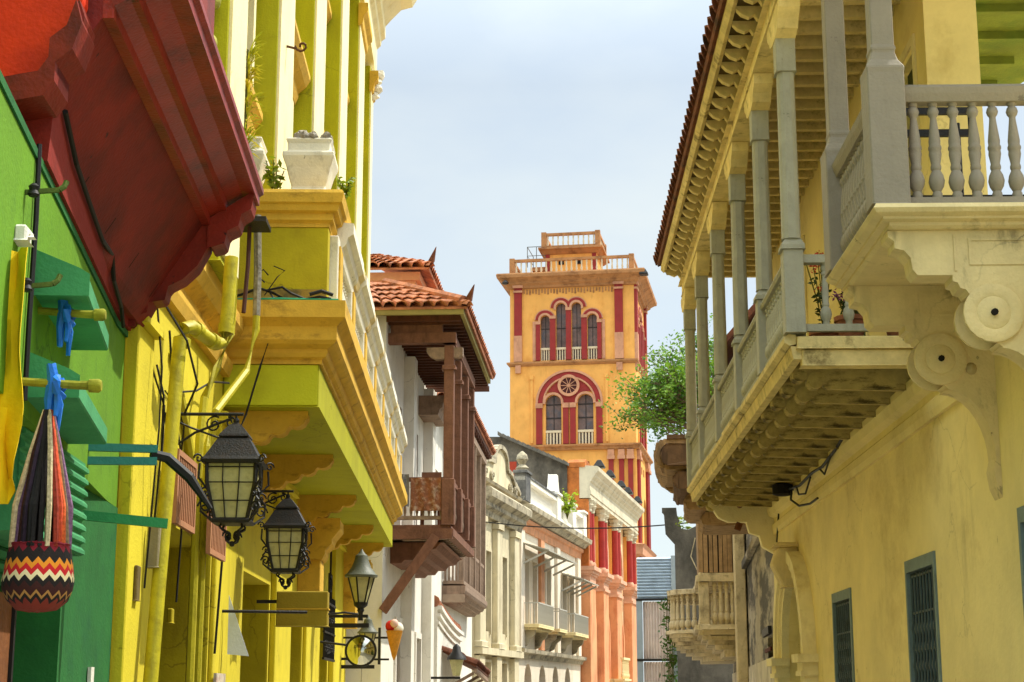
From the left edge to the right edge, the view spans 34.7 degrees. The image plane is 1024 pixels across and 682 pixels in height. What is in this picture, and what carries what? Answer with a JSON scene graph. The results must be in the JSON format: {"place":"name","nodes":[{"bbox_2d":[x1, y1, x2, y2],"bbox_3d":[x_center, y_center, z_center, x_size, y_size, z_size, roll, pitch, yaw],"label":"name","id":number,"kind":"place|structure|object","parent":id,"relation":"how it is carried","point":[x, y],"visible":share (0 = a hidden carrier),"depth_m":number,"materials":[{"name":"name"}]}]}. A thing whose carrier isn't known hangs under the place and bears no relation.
{"place":"outdoors","nodes":[
{"label":"outdoors","id":0,"kind":"place"},
{"bbox_2d":[420,472,441,524],"bbox_3d":[-1.793,3.482,36.025,0.440,1.250,0.440,-1,-12,3],"label":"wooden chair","id":1,"kind":"object","parent":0,"point":[431,474],"visible":0.06,"depth_m":36.31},
{"bbox_2d":[434,392,495,681],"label":"white house","id":2,"kind":"structure","parent":0,"point":[459,588],"depth_m":52.04,"materials":[{"name":"paint"}]},
{"bbox_2d":[496,230,656,578],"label":"church tower","id":3,"kind":"structure","parent":0,"point":[578,323],"depth_m":119.80,"materials":[{"name":"orange paint"}]},
{"bbox_2d":[535,309,553,360],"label":"window","id":4,"kind":"structure","parent":3,"relation":"in","point":[545,321],"depth_m":120.62,"materials":[{"name":"grey glass"}]},
{"bbox_2d":[543,392,563,443],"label":"window","id":5,"kind":"structure","parent":3,"relation":"in","point":[553,429],"depth_m":119.22,"materials":[{"name":"grey glass"}]},
{"bbox_2d":[550,297,567,359],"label":"window","id":6,"kind":"structure","parent":3,"relation":"in","point":[560,311],"depth_m":120.57,"materials":[{"name":"grey glass"}]},
{"bbox_2d":[558,374,579,395],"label":"rose window","id":7,"kind":"structure","parent":3,"relation":"in","point":[566,386],"depth_m":119.16,"materials":[{"name":"beige stone"}]},
{"bbox_2d":[567,296,586,359],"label":"window","id":8,"kind":"structure","parent":3,"relation":"in","point":[576,308],"depth_m":120.36,"materials":[{"name":"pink glass"}]},
{"bbox_2d":[575,391,594,443],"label":"window","id":9,"kind":"structure","parent":3,"relation":"in","point":[585,418],"depth_m":118.81,"materials":[{"name":"pink glass"}]},
{"bbox_2d":[582,308,602,358],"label":"window","id":10,"kind":"structure","parent":3,"relation":"in","point":[592,319],"depth_m":120.04,"materials":[{"name":"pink glass"}]},
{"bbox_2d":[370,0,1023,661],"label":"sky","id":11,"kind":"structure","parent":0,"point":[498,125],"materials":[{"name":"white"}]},
{"bbox_2d":[666,524,774,681],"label":"ruined house","id":12,"kind":"structure","parent":0,"point":[735,572],"depth_m":35.89,"materials":[{"name":"grey paint"}]},
{"bbox_2d":[657,597,677,681],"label":"climbing plant","id":13,"kind":"object","parent":12,"relation":"attached to","point":[672,663],"visible":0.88,"depth_m":41.61,"materials":[{"name":"green plant"}]},
{"bbox_2d":[653,434,748,534],"bbox_3d":[3.672,2.816,31.375,1.882,1.617,3.242,-1,-12,6],"label":"rotten eave","id":14,"kind":"object","parent":12,"relation":"attached to","point":[670,461],"visible":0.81,"depth_m":30.37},
{"bbox_2d":[727,304,754,364],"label":"roof shed","id":15,"kind":"structure","parent":12,"relation":"on","point":[751,315],"depth_m":29.30,"materials":[{"name":"ceramic"}]},
{"bbox_2d":[906,107,1023,196],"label":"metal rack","id":16,"kind":"object","parent":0,"point":[923,133],"visible":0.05,"depth_m":11.31,"materials":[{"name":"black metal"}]},
{"bbox_3d":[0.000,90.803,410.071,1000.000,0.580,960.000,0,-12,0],"label":"ground","id":17,"kind":"structure","parent":0,"visible":0},
{"bbox_2d":[0,0,263,681],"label":"green house","id":18,"kind":"structure","parent":17,"relation":"on","point":[140,91],"depth_m":9.79,"materials":[{"name":"paint"}]},
{"bbox_2d":[0,592,16,681],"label":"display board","id":19,"kind":"object","parent":18,"relation":"on","point":[8,614],"depth_m":9.32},
{"bbox_2d":[13,224,35,246],"bbox_3d":[-2.293,-0.498,7.714,0.100,0.080,0.130,1,-12,-3],"label":"junction box","id":20,"kind":"object","parent":18,"relation":"attached to","point":[23,235],"visible":1,"depth_m":7.67,"materials":[{"name":"white plastic"}]},
{"bbox_2d":[23,144,41,400],"bbox_3d":[-2.364,-0.349,8.072,0.030,1.301,0.038,1,-12,-3],"label":"cable","id":21,"kind":"object","parent":18,"relation":"attached to","point":[32,278],"visible":0.93,"depth_m":8.06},
{"bbox_2d":[24,273,62,291],"bbox_3d":[-2.251,-0.282,7.825,0.208,0.106,0.058,5,-13,-23],"label":"wall insulator","id":22,"kind":"object","parent":18,"relation":"attached to","point":[29,286],"depth_m":7.82,"materials":[{"name":"green metal"}]},
{"bbox_2d":[25,180,68,197],"bbox_3d":[-2.255,-0.745,7.956,0.208,0.106,0.058,5,-13,-23],"label":"wall insulator","id":23,"kind":"object","parent":18,"relation":"attached to","point":[33,191],"depth_m":7.94,"materials":[{"name":"green metal"}]},
{"bbox_2d":[22,377,102,392],"bbox_3d":[-2.340,0.192,7.599,0.869,0.093,0.066,0,-12,-2],"label":"display pole","id":24,"kind":"object","parent":18,"relation":"attached to","point":[93,385],"visible":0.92,"depth_m":7.59,"materials":[{"name":"paint"}]},
{"bbox_2d":[0,247,27,503],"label":"cloth","id":25,"kind":"object","parent":24,"relation":"hanging from","point":[11,408],"visible":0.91,"depth_m":7.49,"materials":[{"name":"fabric"}]},
{"bbox_2d":[1,409,74,612],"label":"woven bag","id":26,"kind":"object","parent":24,"relation":"hanging from","point":[38,575],"visible":1,"depth_m":7.37,"materials":[{"name":"fabric"}]},
{"bbox_2d":[44,363,66,430],"bbox_3d":[-2.120,0.257,7.589,0.088,0.317,0.189,1,-12,-3],"label":"ribbon","id":27,"kind":"object","parent":24,"relation":"attached to","point":[54,395],"visible":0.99,"depth_m":7.57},
{"bbox_2d":[38,307,106,320],"bbox_3d":[-2.445,-0.149,8.384,0.729,0.093,0.066,0,-12,-2],"label":"display pole","id":28,"kind":"object","parent":18,"relation":"attached to","point":[98,314],"visible":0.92,"depth_m":8.38,"materials":[{"name":"paint"}]},
{"bbox_2d":[56,300,75,355],"bbox_3d":[-2.283,-0.086,8.372,0.088,0.317,0.189,1,-12,-3],"label":"ribbon","id":29,"kind":"object","parent":28,"relation":"attached to","point":[65,322],"visible":0.98,"depth_m":8.35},
{"bbox_2d":[62,109,124,327],"bbox_3d":[-2.581,-0.659,10.275,0.051,0.429,3.419,2,-12,-8],"label":"cable","id":30,"kind":"object","parent":18,"relation":"attached to","point":[85,190],"visible":1,"depth_m":9.78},
{"bbox_2d":[83,510,167,528],"bbox_3d":[-2.494,1.094,10.340,0.637,0.160,0.121,2,-12,-8],"label":"sign arm","id":31,"kind":"object","parent":18,"relation":"attached to","point":[124,519],"visible":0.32,"depth_m":10.34},
{"bbox_2d":[87,443,212,509],"bbox_3d":[-2.389,0.873,10.609,0.925,0.404,0.080,5,-13,-23],"label":"folding awning arm","id":32,"kind":"object","parent":18,"relation":"attached to","point":[178,467],"visible":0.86,"depth_m":10.61},
{"bbox_2d":[109,0,416,681],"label":"yellow house","id":33,"kind":"structure","parent":17,"relation":"on","point":[323,426],"depth_m":18.67,"materials":[{"name":"paint"}]},
{"bbox_2d":[132,565,140,600],"bbox_3d":[-2.792,1.804,12.197,0.046,0.260,0.136,0,-12,-1],"label":"intercom","id":34,"kind":"object","parent":33,"relation":"attached to","point":[136,583],"visible":1,"depth_m":12.15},
{"bbox_2d":[143,308,162,587],"bbox_3d":[-2.744,0.791,12.625,0.042,2.202,0.163,9,-15,-36],"label":"cable","id":35,"kind":"object","parent":33,"relation":"attached to","point":[149,531],"visible":0.87,"depth_m":12.56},
{"bbox_2d":[147,527,161,568],"bbox_3d":[-2.751,1.587,12.614,0.110,0.320,0.160,0,-12,-1],"label":"meter box","id":36,"kind":"object","parent":33,"relation":"attached to","point":[154,548],"visible":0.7,"depth_m":12.54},
{"bbox_2d":[154,365,164,516],"bbox_3d":[-2.864,0.799,13.250,0.065,1.254,0.173,7,-14,-28],"label":"cable","id":37,"kind":"object","parent":33,"relation":"attached to","point":[159,466],"visible":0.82,"depth_m":13.20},
{"bbox_2d":[175,435,181,601],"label":"cable","id":38,"kind":"object","parent":33,"relation":"attached to","point":[178,571],"visible":0.49,"depth_m":14.37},
{"bbox_2d":[166,306,198,414],"bbox_3d":[-2.678,0.135,13.371,0.196,0.813,0.819,-1,-12,4],"label":"cable","id":39,"kind":"object","parent":33,"relation":"attached to","point":[189,351],"visible":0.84,"depth_m":13.29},
{"bbox_2d":[168,349,197,470],"bbox_3d":[-2.929,0.630,14.501,0.113,0.958,1.162,0,-12,1],"label":"conduit","id":40,"kind":"object","parent":33,"relation":"attached to","point":[189,448],"visible":0.32,"depth_m":14.72,"materials":[{"name":"metal"}]},
{"bbox_2d":[158,547,208,681],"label":"door","id":41,"kind":"structure","parent":33,"relation":"in","point":[172,666],"depth_m":16.21,"materials":[{"name":"yellow paint"}]},
{"bbox_2d":[171,448,197,533],"bbox_3d":[-2.809,1.299,14.072,0.041,0.620,0.950,0,-12,-1],"label":"slatted board","id":42,"kind":"object","parent":33,"relation":"attached to","point":[184,510],"visible":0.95,"depth_m":14.00,"materials":[{"name":"brown wood"}]},
{"bbox_2d":[143,255,237,681],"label":"drainpipe","id":43,"kind":"object","parent":33,"relation":"attached to","point":[198,330],"visible":0.93,"depth_m":12.98,"materials":[{"name":"metal"}]},
{"bbox_2d":[185,279,237,681],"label":"conduit","id":44,"kind":"object","parent":33,"relation":"attached to","point":[193,578],"visible":0.66,"depth_m":14.82,"materials":[{"name":"metal"}]},
{"bbox_2d":[168,330,229,392],"bbox_3d":[-2.831,0.323,14.717,0.099,0.458,2.908,0,-12,0],"label":"cable","id":45,"kind":"object","parent":44,"relation":"attached to","point":[170,348],"visible":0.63,"depth_m":14.41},
{"bbox_2d":[206,510,226,561],"bbox_3d":[-2.739,1.603,15.236,0.040,0.820,0.950,0,-12,-1],"label":"slatted board","id":46,"kind":"object","parent":33,"relation":"attached to","point":[215,544],"visible":0.38,"depth_m":15.05,"materials":[{"name":"brown wood"}]},
{"bbox_2d":[160,405,274,546],"bbox_3d":[-2.478,1.121,13.683,0.922,1.191,0.604,0,-12,-1],"label":"wall lantern","id":47,"kind":"object","parent":33,"relation":"attached to","point":[232,460],"depth_m":13.50,"materials":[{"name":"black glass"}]},
{"bbox_2d":[194,315,259,681],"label":"conduit","id":48,"kind":"object","parent":33,"relation":"attached to","point":[231,391],"visible":0.86,"depth_m":15.24,"materials":[{"name":"metal"}]},
{"bbox_2d":[227,596,247,655],"bbox_3d":[-2.815,2.932,16.885,0.220,0.620,0.038,0,-12,-1],"label":"pennant","id":49,"kind":"object","parent":33,"relation":"hanging from","point":[236,645],"visible":1,"depth_m":16.86,"materials":[{"name":"grey fabric"}]},
{"bbox_2d":[213,343,267,653],"bbox_3d":[-2.689,1.472,16.487,0.090,3.306,0.690,-8,-15,34],"label":"cable","id":50,"kind":"object","parent":33,"relation":"attached to","point":[221,566],"visible":0.68,"depth_m":16.04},
{"bbox_2d":[240,585,267,681],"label":"door","id":51,"kind":"structure","parent":33,"relation":"in","point":[254,625],"depth_m":21.02,"materials":[{"name":"yellow paint"}]},
{"bbox_2d":[244,31,264,159],"bbox_3d":[-2.541,-2.414,16.231,0.237,1.294,0.498,0,-12,-1],"label":"orchid plant","id":52,"kind":"object","parent":33,"relation":"attached to","point":[251,53],"visible":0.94,"depth_m":16.23,"materials":[{"name":"green plant"}]},
{"bbox_2d":[247,0,262,136],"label":"window","id":53,"kind":"structure","parent":33,"relation":"in","point":[251,28],"depth_m":18.63,"materials":[{"name":"yellow paint"}]},
{"bbox_2d":[252,214,261,315],"bbox_3d":[-2.591,-0.770,16.638,0.078,1.052,0.105,-11,-17,42],"label":"foil pipe","id":54,"kind":"object","parent":33,"relation":"attached to","point":[257,272],"visible":0.89,"depth_m":16.60,"materials":[{"name":"silver metal"}]},
{"bbox_2d":[243,216,270,232],"bbox_3d":[-2.784,-0.973,16.392,0.681,0.456,0.420,0,-12,-1],"label":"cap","id":55,"kind":"object","parent":33,"relation":"attached to","point":[259,224],"visible":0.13,"depth_m":16.39,"materials":[{"name":"black metal"}]},
{"bbox_2d":[241,226,251,312],"bbox_3d":[-2.640,-0.711,16.313,0.048,0.903,0.115,-3,-13,14],"label":"conduit","id":56,"kind":"object","parent":55,"relation":"attached to","point":[247,269],"visible":1,"depth_m":16.31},
{"bbox_2d":[248,137,269,185],"bbox_3d":[-2.967,-1.858,18.002,0.544,0.656,0.544,0,-12,-1],"label":"stucco urn","id":57,"kind":"object","parent":33,"relation":"on","point":[260,153],"visible":0.2,"depth_m":17.84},
{"bbox_2d":[222,610,306,613],"bbox_3d":[-2.564,2.792,16.902,0.902,0.031,0.031,3,-13,-14],"label":"rod","id":58,"kind":"object","parent":33,"relation":"attached to","point":[265,611],"visible":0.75,"depth_m":16.90,"materials":[{"name":"black metal"}]},
{"bbox_2d":[262,156,285,188],"bbox_3d":[-2.580,-1.781,17.796,0.207,0.462,0.285,-11,-17,42],"label":"sprig","id":59,"kind":"object","parent":33,"relation":"on","point":[273,182],"visible":0.91,"depth_m":17.77,"materials":[{"name":"green plant"}]},
{"bbox_2d":[237,266,333,298],"bbox_3d":[-2.417,-0.618,17.199,1.101,0.399,0.135,-1,-12,6],"label":"cable tangle","id":60,"kind":"object","parent":33,"relation":"on","point":[294,294],"visible":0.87,"depth_m":17.16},
{"bbox_2d":[257,490,315,589],"bbox_3d":[-2.630,2.175,18.211,0.846,1.166,0.592,0,-12,-1],"label":"wall lantern","id":61,"kind":"object","parent":33,"relation":"attached to","point":[287,529],"depth_m":18.03,"materials":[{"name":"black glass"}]},
{"bbox_2d":[237,298,338,299],"bbox_3d":[-2.338,-0.430,17.104,1.052,0.040,0.054,0,-12,-1],"label":"green netting","id":62,"kind":"object","parent":33,"relation":"on","point":[289,299],"visible":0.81,"depth_m":17.09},
{"bbox_2d":[290,627,300,681],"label":"door","id":63,"kind":"structure","parent":33,"relation":"in","point":[295,631],"depth_m":25.14,"materials":[{"name":"green paint"}]},
{"bbox_2d":[290,19,309,188],"bbox_3d":[-2.957,-1.767,21.360,0.299,4.700,2.500,0,-12,-1],"label":"window","id":64,"kind":"structure","parent":33,"relation":"in","point":[301,75],"depth_m":22.46,"materials":[{"name":"yellow paint"}]},
{"bbox_2d":[256,591,357,626],"bbox_3d":[-2.482,3.252,19.875,1.232,0.420,0.224,0,-12,-1],"label":"hanging sign","id":65,"kind":"object","parent":33,"relation":"attached to","point":[314,605],"visible":0.99,"depth_m":19.78,"materials":[{"name":"paint"}]},
{"bbox_2d":[282,130,337,188],"bbox_3d":[-2.229,-1.917,18.135,0.564,0.828,0.564,0,-12,-1],"label":"stucco urn","id":66,"kind":"object","parent":33,"relation":"on","point":[310,160],"visible":0.93,"depth_m":17.89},
{"bbox_2d":[319,628,325,681],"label":"window","id":67,"kind":"structure","parent":33,"relation":"in","point":[322,663],"depth_m":29.62,"materials":[{"name":"yellow paint"}]},
{"bbox_2d":[322,551,335,661],"bbox_3d":[-3.194,4.647,28.766,0.046,1.900,2.200,0,-12,-1],"label":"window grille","id":68,"kind":"object","parent":33,"relation":"attached to","point":[328,649],"depth_m":28.74,"materials":[{"name":"black metal"}]},
{"bbox_2d":[314,549,377,627],"bbox_3d":[-2.742,4.036,26.761,1.088,1.275,0.550,0,-12,-1],"label":"bracket lamp","id":69,"kind":"object","parent":33,"relation":"attached to","point":[361,575],"visible":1,"depth_m":26.64,"materials":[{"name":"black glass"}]},
{"bbox_2d":[336,176,356,198],"bbox_3d":[-1.823,-1.664,18.013,0.230,0.325,0.181,0,-12,-1],"label":"sprig","id":70,"kind":"object","parent":33,"relation":"on","point":[342,186],"visible":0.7,"depth_m":18.00,"materials":[{"name":"green plant"}]},
{"bbox_2d":[320,635,376,666],"bbox_3d":[-2.782,5.203,27.509,1.020,0.536,0.139,0,-12,-1],"label":"traffic mirror","id":71,"kind":"object","parent":33,"relation":"attached to","point":[360,650],"visible":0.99,"depth_m":27.48,"materials":[{"name":"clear glass"}]},
{"bbox_2d":[341,615,377,668],"bbox_3d":[-3.002,5.820,31.690,0.821,1.015,0.412,0,-12,-1],"label":"bracket lamp","id":72,"kind":"object","parent":33,"relation":"attached to","point":[371,632],"visible":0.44,"depth_m":31.59,"materials":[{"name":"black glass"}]},
{"bbox_2d":[343,619,403,664],"bbox_3d":[-2.810,6.071,33.073,1.234,0.900,0.350,0,-12,-1],"label":"ice cream sign","id":73,"kind":"object","parent":33,"relation":"attached to","point":[394,629],"visible":0.99,"depth_m":33.01,"materials":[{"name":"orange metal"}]},
{"bbox_2d":[345,247,495,681],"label":"white house","id":74,"kind":"structure","parent":17,"relation":"on","point":[433,339],"depth_m":37.46,"materials":[{"name":"paint"}]},
{"bbox_2d":[393,616,402,681],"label":"door","id":75,"kind":"structure","parent":74,"relation":"in","point":[400,620],"depth_m":36.47,"materials":[{"name":"white paint"}]},
{"bbox_2d":[402,474,408,506],"bbox_3d":[-2.439,3.234,35.469,0.420,0.700,0.075,-1,-12,3],"label":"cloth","id":76,"kind":"object","parent":74,"relation":"hanging from","point":[405,478],"visible":0.2,"depth_m":35.49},
{"bbox_2d":[416,429,418,524],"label":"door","id":77,"kind":"structure","parent":74,"relation":"in","point":[417,462],"depth_m":41.13,"materials":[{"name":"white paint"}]},
{"bbox_2d":[414,632,421,681],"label":"window","id":78,"kind":"structure","parent":74,"relation":"in","point":[417,635],"depth_m":40.94,"materials":[{"name":"white paint"}]},
{"bbox_2d":[411,477,440,510],"bbox_3d":[-1.856,3.311,35.397,0.650,0.720,0.075,-1,-12,3],"label":"cloth","id":79,"kind":"object","parent":74,"relation":"hanging from","point":[425,494],"visible":1,"depth_m":35.39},
{"bbox_2d":[431,644,465,678],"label":"street lamp","id":80,"kind":"object","parent":74,"relation":"attached to","point":[456,657],"visible":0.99,"depth_m":41.53,"materials":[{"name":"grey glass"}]},
{"bbox_2d":[472,444,531,681],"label":"cream house","id":81,"kind":"structure","parent":17,"relation":"on","point":[497,650],"depth_m":61.55,"materials":[{"name":"paint"}]},
{"bbox_2d":[486,547,491,634],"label":"window","id":82,"kind":"structure","parent":81,"relation":"in","point":[487,549],"depth_m":60.26,"materials":[{"name":"beige paint"}]},
{"bbox_2d":[503,554,507,636],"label":"window","id":83,"kind":"structure","parent":81,"relation":"in","point":[504,556],"depth_m":63.09,"materials":[{"name":"beige paint"}]},
{"bbox_2d":[513,451,591,681],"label":"white house","id":84,"kind":"structure","parent":17,"relation":"on","point":[553,630],"depth_m":71.38,"materials":[{"name":"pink paint"}]},
{"bbox_2d":[525,555,529,623],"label":"balcony door","id":85,"kind":"structure","parent":84,"relation":"in","point":[527,557],"depth_m":67.55,"materials":[{"name":"grey paint"}]},
{"bbox_2d":[530,557,537,623],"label":"balcony door","id":86,"kind":"structure","parent":84,"relation":"in","point":[535,561],"depth_m":69.03,"materials":[{"name":"grey paint"}]},
{"bbox_2d":[545,564,551,605],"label":"balcony door","id":87,"kind":"structure","parent":84,"relation":"in","point":[547,566],"depth_m":72.42,"materials":[{"name":"grey paint"}]},
{"bbox_2d":[523,542,576,575],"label":"window hood","id":88,"kind":"object","parent":84,"relation":"attached to","point":[552,554],"depth_m":68.50,"materials":[{"name":"wood"}]},
{"bbox_2d":[561,571,566,609],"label":"balcony door","id":89,"kind":"structure","parent":84,"relation":"in","point":[565,577],"depth_m":76.40,"materials":[{"name":"grey paint"}]},
{"bbox_2d":[561,488,578,518],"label":"roof weed","id":90,"kind":"object","parent":84,"relation":"on","point":[567,508],"visible":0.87,"depth_m":75.68,"materials":[{"name":"green plant"}]},
{"bbox_2d":[567,574,574,631],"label":"balcony door","id":91,"kind":"structure","parent":84,"relation":"in","point":[568,578],"depth_m":77.40,"materials":[{"name":"grey paint"}]},
{"bbox_2d":[561,572,598,596],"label":"window hood","id":92,"kind":"object","parent":84,"relation":"attached to","point":[579,579],"depth_m":76.38,"materials":[{"name":"grey metal"}]},
{"bbox_2d":[489,432,644,681],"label":"orange church","id":93,"kind":"structure","parent":17,"relation":"on","point":[608,564],"depth_m":86.11,"materials":[{"name":"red paint"}]},
{"bbox_2d":[610,657,631,681],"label":"stone balcony","id":94,"kind":"structure","parent":93,"relation":"attached to","point":[625,675],"depth_m":87.84,"materials":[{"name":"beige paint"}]},
{"bbox_2d":[636,556,677,681],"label":"building","id":95,"kind":"structure","parent":17,"relation":"on","point":[656,581],"depth_m":68.98,"materials":[{"name":"grey metal"}]},
{"bbox_2d":[598,313,727,450],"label":"street tree","id":96,"kind":"object","parent":17,"relation":"on","point":[664,391],"visible":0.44,"depth_m":48.16,"materials":[{"name":"green plant"}]},
{"bbox_2d":[662,508,732,681],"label":"stone ruin","id":97,"kind":"object","parent":17,"relation":"on","point":[684,542],"visible":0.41,"depth_m":51.56,"materials":[{"name":"stone"}]},
{"bbox_2d":[486,521,686,528],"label":"street cable","id":98,"kind":"object","parent":97,"relation":"attached to","point":[580,528],"visible":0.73,"depth_m":54.69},
{"bbox_2d":[653,0,1023,681],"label":"yellow house","id":99,"kind":"structure","parent":17,"relation":"on","point":[897,550],"depth_m":14.27,"materials":[{"name":"beige paint"}]},
{"bbox_2d":[772,483,793,496],"bbox_3d":[3.453,1.893,20.873,0.264,0.160,0.260,0,-12,1],"label":"junction box","id":100,"kind":"object","parent":99,"relation":"attached to","point":[780,489],"visible":0.92,"depth_m":20.77,"materials":[{"name":"black metal"}]},
{"bbox_2d":[801,235,808,335],"bbox_3d":[3.758,0.060,21.007,0.140,2.580,1.260,0,-12,1],"label":"balcony door","id":101,"kind":"structure","parent":99,"relation":"in","point":[803,237],"depth_m":20.52,"materials":[{"name":"beige paint"}]},
{"bbox_2d":[788,440,842,506],"bbox_3d":[3.511,1.713,19.529,0.166,0.470,4.904,0,-12,1],"label":"cable","id":102,"kind":"object","parent":99,"relation":"attached to","point":[808,476],"visible":0.83,"depth_m":19.38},
{"bbox_2d":[806,252,838,335],"bbox_3d":[2.783,-0.337,14.710,0.340,0.989,0.321,-5,-13,22],"label":"potted flower","id":103,"kind":"object","parent":99,"relation":"on","point":[819,295],"visible":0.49,"depth_m":14.70,"materials":[{"name":"green plant"}]},
{"bbox_2d":[831,588,854,681],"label":"window","id":104,"kind":"structure","parent":99,"relation":"in","point":[842,619],"depth_m":18.12,"materials":[{"name":"wood"}]},
{"bbox_2d":[832,288,863,335],"bbox_3d":[2.905,-0.253,14.124,0.316,0.577,0.455,0,-12,1],"label":"potted flower","id":105,"kind":"object","parent":99,"relation":"on","point":[857,319],"visible":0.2,"depth_m":14.04,"materials":[{"name":"ceramic"}]},
{"bbox_2d":[898,33,923,194],"bbox_3d":[3.590,-1.364,14.437,0.140,2.580,0.710,0,-12,1],"label":"balcony door","id":106,"kind":"structure","parent":99,"relation":"in","point":[912,77],"depth_m":14.37,"materials":[{"name":"beige paint"}]},
{"bbox_2d":[904,551,941,681],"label":"window","id":107,"kind":"structure","parent":99,"relation":"in","point":[924,647],"depth_m":14.20,"materials":[{"name":"wood"}]},
{"bbox_2d":[966,356,978,374],"bbox_3d":[3.376,0.176,11.851,0.221,0.155,0.100,0,-12,1],"label":"wall camera","id":108,"kind":"object","parent":99,"relation":"attached to","point":[971,368],"depth_m":11.81,"materials":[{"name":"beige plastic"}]},
{"bbox_2d":[1017,505,1023,613],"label":"window","id":109,"kind":"structure","parent":99,"relation":"in","point":[1020,510],"depth_m":11.12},
{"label":"pavement","id":110,"kind":"structure","parent":0,"visible":0},
{"bbox_2d":[433,595,463,681],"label":"shop","id":111,"kind":"structure","parent":110,"relation":"on","point":[448,632],"depth_m":43.86,"materials":[{"name":"white paint"}]},
{"bbox_2d":[441,646,490,681],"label":"shop awning","id":112,"kind":"object","parent":111,"relation":"attached to","point":[480,669],"visible":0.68,"depth_m":44.38,"materials":[{"name":"ceramic"}]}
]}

